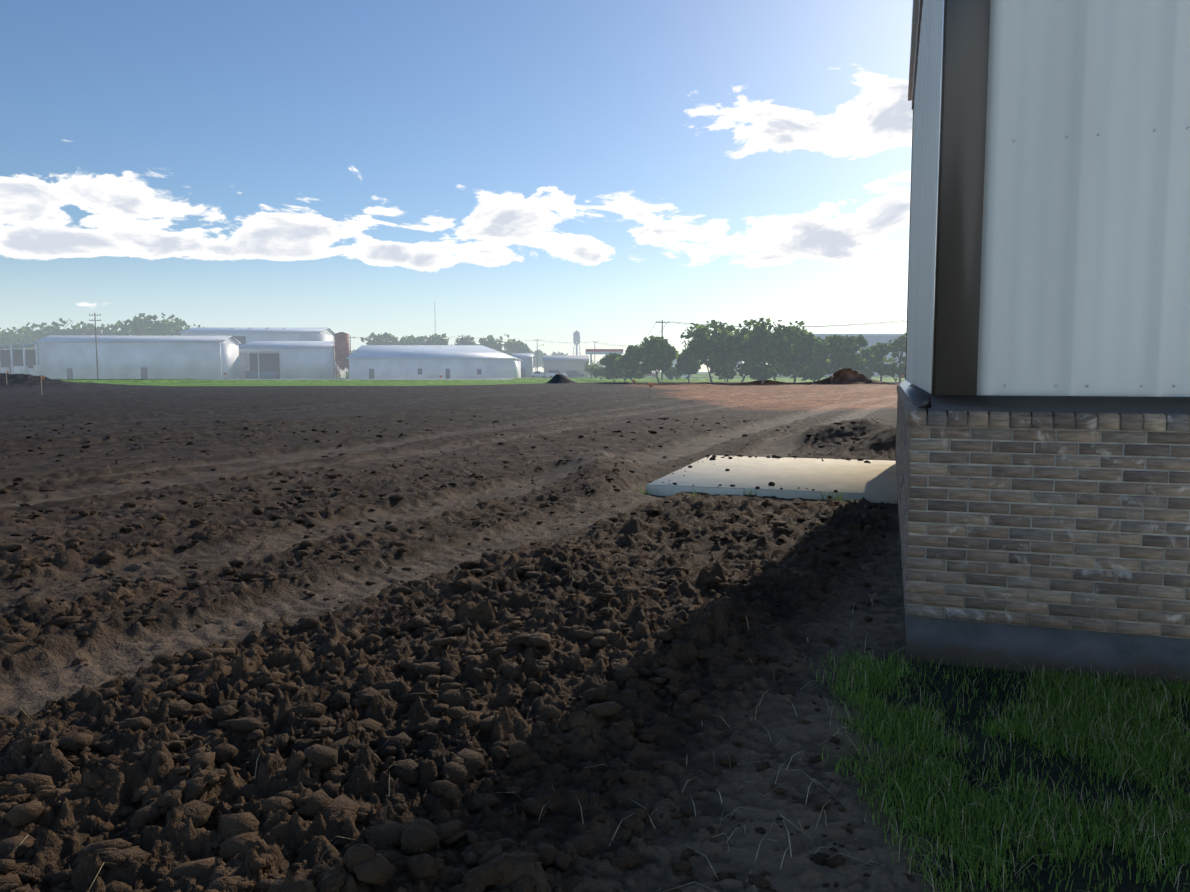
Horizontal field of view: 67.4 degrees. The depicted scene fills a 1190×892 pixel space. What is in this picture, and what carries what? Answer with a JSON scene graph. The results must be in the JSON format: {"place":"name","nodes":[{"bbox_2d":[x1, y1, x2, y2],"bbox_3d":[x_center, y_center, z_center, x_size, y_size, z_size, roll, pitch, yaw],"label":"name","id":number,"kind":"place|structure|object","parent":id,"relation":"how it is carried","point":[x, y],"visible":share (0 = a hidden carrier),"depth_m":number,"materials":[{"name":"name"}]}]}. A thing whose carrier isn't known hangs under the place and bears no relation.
{"place":"outdoors","nodes":[
{"label":"outdoors","id":0,"kind":"place"},
{"bbox_2d":[0,350,38,373],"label":"open shed shade","id":1,"kind":"object","parent":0,"point":[5,358],"visible":0.33,"depth_m":205.16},
{"bbox_2d":[38,337,239,378],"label":"warehouse walls","id":2,"kind":"structure","parent":0,"point":[170,360],"depth_m":196.21,"materials":[{"name":"white metal"}]},
{"bbox_2d":[67,367,147,378],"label":"doors","id":3,"kind":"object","parent":2,"relation":"attached to","point":[144,374],"visible":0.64,"depth_m":196.31,"materials":[{"name":"grey metal"}]},
{"bbox_2d":[34,335,240,343],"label":"warehouse roof","id":4,"kind":"structure","parent":2,"relation":"on","point":[126,339],"depth_m":197.72,"materials":[{"name":"white metal"}]},
{"bbox_2d":[233,336,245,345],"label":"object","id":5,"kind":"object","parent":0,"point":[241,340],"visible":0.14,"depth_m":257.33,"materials":[{"name":"grey metal"}]},
{"bbox_2d":[181,329,333,342],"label":"warehouse walls","id":6,"kind":"structure","parent":0,"point":[326,335],"depth_m":257.65,"materials":[{"name":"white metal"}]},
{"bbox_2d":[179,327,335,333],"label":"warehouse roof","id":7,"kind":"structure","parent":6,"relation":"on","point":[245,330],"depth_m":261.06,"materials":[{"name":"white metal"}]},
{"bbox_2d":[244,371,277,377],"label":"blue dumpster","id":8,"kind":"object","parent":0,"point":[263,374],"visible":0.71,"depth_m":213.41,"materials":[{"name":"blue metal"}]},
{"bbox_2d":[239,348,345,378],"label":"warehouse walls","id":9,"kind":"structure","parent":0,"point":[306,363],"depth_m":212.18,"materials":[{"name":"white metal"}]},
{"bbox_2d":[249,353,279,377],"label":"warehouse interior shade","id":10,"kind":"object","parent":9,"relation":"in","point":[269,361],"visible":0.43,"depth_m":220.10,"materials":[{"name":"white metal"}]},
{"bbox_2d":[239,341,334,348],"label":"warehouse roof","id":11,"kind":"structure","parent":9,"relation":"on","point":[291,345],"depth_m":216.53,"materials":[{"name":"white metal"}]},
{"bbox_2d":[197,379,508,379],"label":"yard concrete apron","id":12,"kind":"object","parent":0,"point":[352,379],"visible":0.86,"depth_m":180.67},
{"bbox_2d":[0,0,912,371],"label":"sky","id":13,"kind":"structure","parent":0,"point":[606,171],"materials":[{"name":"blue"}]},
{"bbox_2d":[518,358,532,376],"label":"grey shed walls","id":14,"kind":"structure","parent":0,"point":[527,363],"depth_m":260.47,"materials":[{"name":"grey metal"}]},
{"bbox_2d":[512,353,534,357],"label":"roof","id":15,"kind":"structure","parent":14,"relation":"on","point":[523,355],"depth_m":261.76,"materials":[{"name":"grey metal"}]},
{"bbox_2d":[521,368,525,376],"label":"shed door louvres","id":16,"kind":"object","parent":14,"relation":"attached to","point":[523,372],"visible":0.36,"depth_m":260.55,"materials":[{"name":"grey metal"}]},
{"bbox_2d":[544,361,587,376],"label":"tan building walls","id":17,"kind":"structure","parent":0,"point":[564,366],"depth_m":280.73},
{"bbox_2d":[542,355,588,360],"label":"roof","id":18,"kind":"structure","parent":17,"relation":"on","point":[565,357],"depth_m":282.60,"materials":[{"name":"white metal"}]},
{"bbox_2d":[573,330,580,354],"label":"water tower","id":19,"kind":"structure","parent":0,"point":[576,337],"depth_m":693.57,"materials":[{"name":"grey metal"}]},
{"bbox_2d":[0,368,1189,891],"bbox_3d":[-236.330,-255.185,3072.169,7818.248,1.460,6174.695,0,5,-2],"label":"field ground","id":20,"kind":"structure","parent":0,"point":[206,412],"depth_m":5.58,"materials":[{"name":"soil"}]},
{"bbox_2d":[0,328,28,349],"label":"tree","id":21,"kind":"object","parent":20,"relation":"on","point":[9,337],"visible":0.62,"depth_m":311.06,"materials":[{"name":"green plant"}]},
{"bbox_2d":[0,343,37,349],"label":"roof","id":22,"kind":"structure","parent":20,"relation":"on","point":[19,346],"depth_m":199.14,"materials":[{"name":"grey metal"}]},
{"bbox_2d":[0,344,38,375],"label":"shed posts","id":23,"kind":"object","parent":20,"relation":"on","point":[33,371],"visible":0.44,"depth_m":198.41,"materials":[{"name":"white metal"}]},
{"bbox_2d":[12,322,51,349],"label":"tree","id":24,"kind":"object","parent":20,"relation":"on","point":[29,333],"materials":[{"name":"green plant"}]},
{"bbox_2d":[34,318,94,342],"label":"tree","id":25,"kind":"object","parent":20,"relation":"on","point":[55,329],"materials":[{"name":"green plant"}]},
{"bbox_2d":[89,320,132,335],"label":"tree","id":26,"kind":"object","parent":20,"relation":"on","point":[115,327],"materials":[{"name":"green plant"}]},
{"bbox_2d":[114,313,170,335],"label":"tree","id":27,"kind":"object","parent":20,"relation":"on","point":[137,326],"visible":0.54,"depth_m":309.81,"materials":[{"name":"green plant"}]},
{"bbox_2d":[140,313,189,335],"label":"tree","id":28,"kind":"object","parent":20,"relation":"on","point":[172,327],"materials":[{"name":"green plant"}]},
{"bbox_2d":[182,324,199,330],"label":"tree","id":29,"kind":"object","parent":20,"relation":"on","point":[187,327],"depth_m":336.59,"materials":[{"name":"green plant"}]},
{"bbox_2d":[333,332,349,377],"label":"silo","id":30,"kind":"object","parent":20,"relation":"on","point":[342,348],"visible":0.77,"depth_m":213.78,"materials":[{"name":"metal"}]},
{"bbox_2d":[46,313,666,379],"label":"utility poles","id":31,"kind":"object","parent":20,"relation":"on","point":[95,320],"visible":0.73,"depth_m":185.96,"materials":[{"name":"brown wood"}]},
{"bbox_2d":[357,320,905,345],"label":"power lines","id":32,"kind":"object","parent":31,"relation":"on","point":[650,331],"visible":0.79,"depth_m":172.85,"materials":[{"name":"black metal"}]},
{"bbox_2d":[360,332,402,344],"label":"tree","id":33,"kind":"object","parent":20,"relation":"on","point":[386,337],"visible":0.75,"depth_m":351.07,"materials":[{"name":"green plant"}]},
{"bbox_2d":[400,334,426,344],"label":"tree","id":34,"kind":"object","parent":20,"relation":"on","point":[412,338],"visible":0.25,"depth_m":360.25,"materials":[{"name":"green plant"}]},
{"bbox_2d":[417,333,451,344],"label":"tree","id":35,"kind":"object","parent":20,"relation":"on","point":[439,340],"visible":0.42,"depth_m":357.82,"materials":[{"name":"green plant"}]},
{"bbox_2d":[349,359,520,378],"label":"warehouse walls","id":36,"kind":"structure","parent":20,"relation":"on","point":[436,368],"depth_m":203.23,"materials":[{"name":"white metal"}]},
{"bbox_2d":[369,369,480,378],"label":"doors and windows","id":37,"kind":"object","parent":36,"relation":"attached to","point":[371,373],"visible":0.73,"depth_m":203.16,"materials":[{"name":"grey metal"}]},
{"bbox_2d":[346,345,522,360],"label":"warehouse roof","id":38,"kind":"structure","parent":36,"relation":"on","point":[422,352],"depth_m":208.86,"materials":[{"name":"white metal"}]},
{"bbox_2d":[6,371,901,394],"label":"wood survey stakes","id":39,"kind":"object","parent":20,"relation":"on","point":[224,383],"visible":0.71,"depth_m":61.95,"materials":[{"name":"orange wood"}]},
{"bbox_2d":[7,371,902,386],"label":"orange survey flags","id":40,"kind":"object","parent":20,"relation":"in","point":[634,381],"visible":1,"depth_m":61.93},
{"bbox_2d":[454,335,477,344],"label":"tree","id":41,"kind":"object","parent":20,"relation":"on","point":[468,341],"visible":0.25,"depth_m":363.99,"materials":[{"name":"green plant"}]},
{"bbox_2d":[0,415,935,891],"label":"soil clods","id":42,"kind":"object","parent":20,"relation":"on","point":[418,839],"visible":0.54,"depth_m":3.56,"materials":[{"name":"soil"}]},
{"bbox_2d":[9,478,960,891],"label":"grass straw","id":43,"kind":"object","parent":20,"relation":"on","point":[691,798],"visible":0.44,"depth_m":3.21,"materials":[{"name":"beige plant"}]},
{"bbox_2d":[478,334,514,354],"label":"tree","id":44,"kind":"object","parent":20,"relation":"on","point":[494,345],"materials":[{"name":"green plant"}]},
{"bbox_2d":[503,340,532,355],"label":"tree","id":45,"kind":"object","parent":20,"relation":"on","point":[518,346],"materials":[{"name":"green plant"}]},
{"bbox_2d":[529,348,545,368],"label":"horizon tree","id":46,"kind":"object","parent":20,"relation":"on","point":[540,356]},
{"bbox_2d":[531,374,547,375],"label":"car","id":47,"kind":"object","parent":20,"relation":"on","point":[539,374],"visible":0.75,"depth_m":243.97,"materials":[{"name":"white metal"}]},
{"bbox_2d":[548,373,566,376],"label":"white suv body","id":48,"kind":"object","parent":20,"relation":"on","point":[550,374],"visible":0.71,"depth_m":230.03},
{"bbox_2d":[548,370,560,372],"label":"white suv cabin","id":49,"kind":"object","parent":48,"relation":"on","point":[554,371],"visible":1,"depth_m":230.12,"materials":[{"name":"white metal"}]},
{"bbox_2d":[551,351,567,354],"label":"horizon tree","id":50,"kind":"object","parent":20,"relation":"on","point":[559,353],"visible":0.08,"depth_m":616.34,"materials":[{"name":"green plant"}]},
{"bbox_2d":[584,360,600,378],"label":"tree","id":51,"kind":"object","parent":20,"relation":"on","point":[587,367],"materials":[{"name":"green plant"}]},
{"bbox_2d":[591,366,604,380],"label":"tree","id":52,"kind":"object","parent":20,"relation":"on","point":[598,372],"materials":[{"name":"green plant"}]},
{"bbox_2d":[585,351,622,376],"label":"gas canopy columns","id":53,"kind":"structure","parent":20,"relation":"on","point":[600,352],"depth_m":248.91,"materials":[{"name":"white metal"}]},
{"bbox_2d":[585,349,622,351],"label":"red gas canopy fascia","id":54,"kind":"structure","parent":53,"relation":"on","point":[603,350],"depth_m":248.81,"materials":[{"name":"red metal"}]},
{"bbox_2d":[600,352,623,381],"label":"tree","id":55,"kind":"object","parent":20,"relation":"on","point":[609,363],"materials":[{"name":"green plant"}]},
{"bbox_2d":[613,373,629,381],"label":"bush","id":56,"kind":"object","parent":20,"relation":"on","point":[617,377],"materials":[{"name":"green plant"}]},
{"bbox_2d":[614,344,651,380],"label":"tree","id":57,"kind":"object","parent":20,"relation":"on","point":[628,361],"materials":[{"name":"green plant"}]},
{"bbox_2d":[638,335,678,382],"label":"tree","id":58,"kind":"object","parent":20,"relation":"on","point":[664,354],"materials":[{"name":"green plant"}]},
{"bbox_2d":[659,367,681,380],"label":"bush","id":59,"kind":"object","parent":20,"relation":"on","point":[672,371],"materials":[{"name":"green plant"}]},
{"bbox_2d":[675,347,700,382],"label":"tree","id":60,"kind":"object","parent":20,"relation":"on","point":[685,363],"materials":[{"name":"green plant"}]},
{"bbox_2d":[680,320,741,382],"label":"tree","id":61,"kind":"object","parent":20,"relation":"on","point":[720,341],"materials":[{"name":"green plant"}]},
{"bbox_2d":[718,330,760,382],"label":"tree","id":62,"kind":"object","parent":20,"relation":"on","point":[741,370],"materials":[{"name":"green plant"}]},
{"bbox_2d":[639,486,851,501],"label":"grass weeds","id":63,"kind":"object","parent":20,"relation":"on","point":[840,496],"depth_m":11.32,"materials":[{"name":"green plant"}]},
{"bbox_2d":[745,364,776,383],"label":"bush","id":64,"kind":"object","parent":20,"relation":"on","point":[758,374],"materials":[{"name":"green plant"}]},
{"bbox_2d":[732,318,806,380],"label":"tree","id":65,"kind":"object","parent":20,"relation":"on","point":[763,342],"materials":[{"name":"green plant"}]},
{"bbox_2d":[646,455,897,503],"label":"concrete slab","id":66,"kind":"structure","parent":20,"relation":"on","point":[875,481],"depth_m":12.64,"materials":[{"name":"grey concrete"}]},
{"bbox_2d":[649,454,870,492],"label":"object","id":67,"kind":"object","parent":66,"relation":"on","point":[713,457],"visible":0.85,"depth_m":15.16,"materials":[{"name":"brown soil"}]},
{"bbox_2d":[774,325,817,382],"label":"tree","id":68,"kind":"object","parent":20,"relation":"on","point":[806,349],"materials":[{"name":"green plant"}]},
{"bbox_2d":[794,363,826,383],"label":"bush","id":69,"kind":"object","parent":20,"relation":"on","point":[815,372],"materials":[{"name":"green plant"}]},
{"bbox_2d":[804,336,834,380],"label":"tree","id":70,"kind":"object","parent":20,"relation":"on","point":[821,353],"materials":[{"name":"green plant"}]},
{"bbox_2d":[822,334,868,374],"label":"tree","id":71,"kind":"object","parent":20,"relation":"on","point":[843,351],"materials":[{"name":"green plant"}]},
{"bbox_2d":[859,347,876,378],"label":"tree","id":72,"kind":"object","parent":20,"relation":"on","point":[870,371],"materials":[{"name":"green plant"}]},
{"bbox_2d":[869,342,893,380],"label":"tree sapling","id":73,"kind":"object","parent":20,"relation":"on","point":[880,352],"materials":[{"name":"green plant"}]},
{"bbox_2d":[871,356,905,383],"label":"tree","id":74,"kind":"object","parent":20,"relation":"on","point":[883,369],"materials":[{"name":"green plant"}]},
{"bbox_2d":[888,335,905,382],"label":"tree sapling","id":75,"kind":"object","parent":20,"relation":"on","point":[897,343],"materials":[{"name":"green plant"}]},
{"bbox_2d":[902,333,905,355],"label":"tree sapling","id":76,"kind":"object","parent":20,"relation":"on","point":[904,344],"visible":0.04,"depth_m":128.36,"materials":[{"name":"green plant"}]},
{"bbox_2d":[810,638,1189,891],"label":"lawn","id":77,"kind":"structure","parent":20,"relation":"on","point":[1077,684],"depth_m":3.63,"materials":[{"name":"green plant"}]},
{"bbox_2d":[896,466,1189,686],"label":"concrete foundation","id":78,"kind":"object","parent":20,"relation":"on","point":[959,642],"visible":0.2,"depth_m":4.83,"materials":[{"name":"grey concrete"}]},
{"bbox_2d":[896,385,1189,637],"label":"brick wainscot","id":79,"kind":"object","parent":78,"relation":"on","point":[909,414],"visible":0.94,"depth_m":4.77,"materials":[{"name":"brick"}]},
{"bbox_2d":[907,415,1189,638],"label":"mortar joints","id":80,"kind":"object","parent":79,"relation":"attached to","point":[1053,516],"visible":0.05,"depth_m":4.77,"materials":[{"name":"grey concrete"}]},
{"bbox_2d":[777,336,905,375],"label":"building walls","id":81,"kind":"structure","parent":0,"point":[872,340],"depth_m":331.23,"materials":[{"name":"grey metal"}]},
{"bbox_2d":[814,334,904,352],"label":"building parapet bands","id":82,"kind":"object","parent":81,"relation":"attached to","point":[863,335],"visible":0.11,"depth_m":330.45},
{"bbox_2d":[908,0,918,100],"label":"building roof","id":83,"kind":"structure","parent":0,"point":[915,8],"depth_m":11.97,"materials":[{"name":"metal"}]},
{"bbox_2d":[906,0,942,393],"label":"wall panels","id":84,"kind":"object","parent":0,"point":[923,221],"visible":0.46,"depth_m":7.70,"materials":[{"name":"white metal"}]},
{"bbox_2d":[977,0,1189,396],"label":"building wall panels","id":85,"kind":"object","parent":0,"point":[1085,267],"depth_m":4.72,"materials":[{"name":"white metal"}]},
{"bbox_2d":[900,0,1189,414],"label":"building trim","id":86,"kind":"structure","parent":85,"relation":"attached to","point":[962,130],"depth_m":4.87,"materials":[{"name":"metal"}]},
{"bbox_2d":[1003,127,1189,386],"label":"screws","id":87,"kind":"object","parent":85,"relation":"attached to","point":[1098,134],"visible":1,"depth_m":4.71,"materials":[{"name":"grey metal"}]},
{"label":"road asphalt","id":88,"kind":"structure","parent":0,"visible":0},
{"bbox_2d":[347,377,897,377],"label":"road kerbs","id":89,"kind":"structure","parent":88,"relation":"on","point":[664,377],"depth_m":235.65,"materials":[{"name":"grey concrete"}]}
]}

